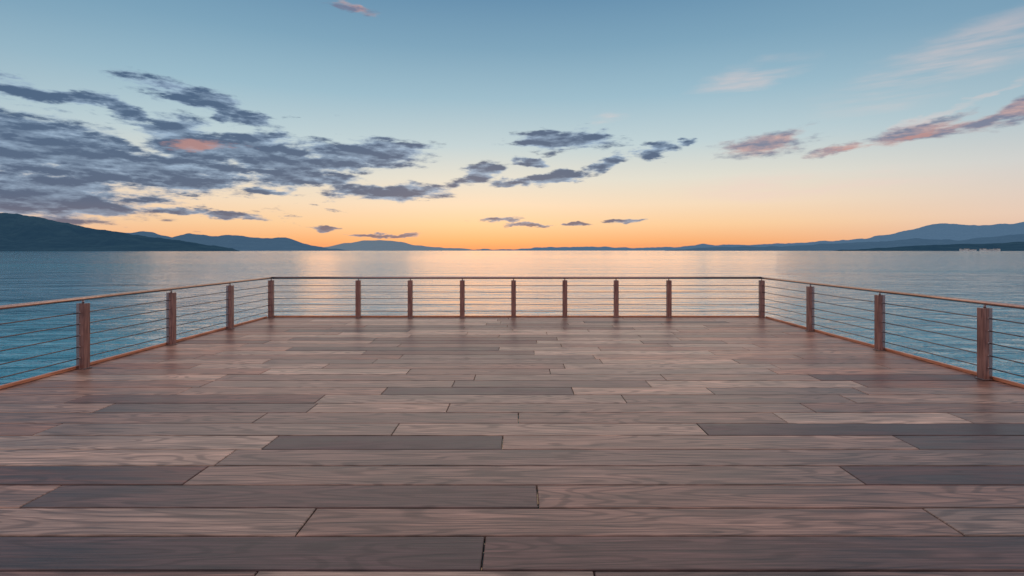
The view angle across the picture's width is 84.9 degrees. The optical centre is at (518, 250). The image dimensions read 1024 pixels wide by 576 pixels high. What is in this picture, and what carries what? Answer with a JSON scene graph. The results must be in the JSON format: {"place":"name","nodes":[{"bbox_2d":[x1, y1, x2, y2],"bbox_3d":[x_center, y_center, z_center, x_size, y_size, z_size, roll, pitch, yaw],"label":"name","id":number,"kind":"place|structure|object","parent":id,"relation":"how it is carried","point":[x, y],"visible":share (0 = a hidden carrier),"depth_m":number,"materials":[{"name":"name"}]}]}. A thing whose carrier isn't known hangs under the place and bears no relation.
{"place":"outdoors","nodes":[
{"label":"outdoors","id":0,"kind":"place"},
{"bbox_2d":[0,213,237,250],"bbox_3d":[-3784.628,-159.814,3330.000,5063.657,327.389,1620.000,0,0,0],"label":"mountain ridge","id":1,"kind":"structure","parent":0,"point":[19,232],"depth_m":3081.63,"materials":[{"name":"blue stone"}]},
{"bbox_2d":[127,231,348,250],"bbox_3d":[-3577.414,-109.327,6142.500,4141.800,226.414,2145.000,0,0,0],"label":"mountain ridge","id":2,"kind":"structure","parent":0,"point":[240,243],"depth_m":5968.85,"materials":[{"name":"blue stone"}]},
{"bbox_2d":[324,240,510,250],"bbox_3d":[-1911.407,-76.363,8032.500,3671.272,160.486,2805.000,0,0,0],"label":"mountain ridge","id":3,"kind":"structure","parent":0,"point":[374,245],"depth_m":7619.62,"materials":[{"name":"blue stone"}]},
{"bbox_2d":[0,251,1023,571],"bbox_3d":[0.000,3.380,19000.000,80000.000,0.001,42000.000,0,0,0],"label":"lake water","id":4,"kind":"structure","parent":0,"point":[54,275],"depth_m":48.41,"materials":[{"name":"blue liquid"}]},
{"bbox_2d":[0,316,1023,575],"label":"wooden deck","id":5,"kind":"structure","parent":4,"relation":"in","point":[632,446],"depth_m":4.58,"materials":[{"name":"brown wood"}]},
{"bbox_2d":[0,277,271,377],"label":"deck railing","id":6,"kind":"object","parent":5,"relation":"on","point":[83,333],"visible":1,"depth_m":8.45,"materials":[{"name":"brown wood"}]},
{"bbox_2d":[267,277,764,317],"bbox_3d":[-0.050,1.167,14.000,12.416,1.021,0.150,0,0,0],"label":"deck railing","id":7,"kind":"object","parent":5,"relation":"on","point":[462,298],"visible":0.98,"depth_m":13.97,"materials":[{"name":"brown wood"}]},
{"bbox_2d":[761,277,1023,379],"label":"deck railing","id":8,"kind":"object","parent":5,"relation":"on","point":[984,340],"visible":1,"depth_m":8.38,"materials":[{"name":"brown wood"}]},
{"bbox_2d":[959,248,999,250],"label":"shore town","id":9,"kind":"object","parent":4,"relation":"in","point":[968,249],"visible":0.72,"depth_m":3213.58,"materials":[{"name":"paint"}]},
{"bbox_2d":[0,0,1023,249],"label":"sky","id":10,"kind":"structure","parent":0,"point":[466,124],"materials":[{"name":"blue"}]},
{"bbox_2d":[477,222,1023,250],"bbox_3d":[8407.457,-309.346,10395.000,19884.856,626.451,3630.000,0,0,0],"label":"mountain ridge","id":11,"kind":"structure","parent":0,"point":[942,231],"depth_m":10405.66,"materials":[{"name":"blue stone"}]},
{"bbox_2d":[667,234,1023,250],"bbox_3d":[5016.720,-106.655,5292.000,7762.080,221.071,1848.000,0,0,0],"label":"mountain ridge","id":12,"kind":"structure","parent":0,"point":[911,242],"depth_m":5182.36,"materials":[{"name":"blue stone"}]},
{"bbox_2d":[836,242,1023,250],"bbox_3d":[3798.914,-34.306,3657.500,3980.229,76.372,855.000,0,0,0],"label":"mountain ridge","id":13,"kind":"structure","parent":0,"point":[1014,246],"depth_m":3555.20,"materials":[{"name":"blue stone"}]}
]}

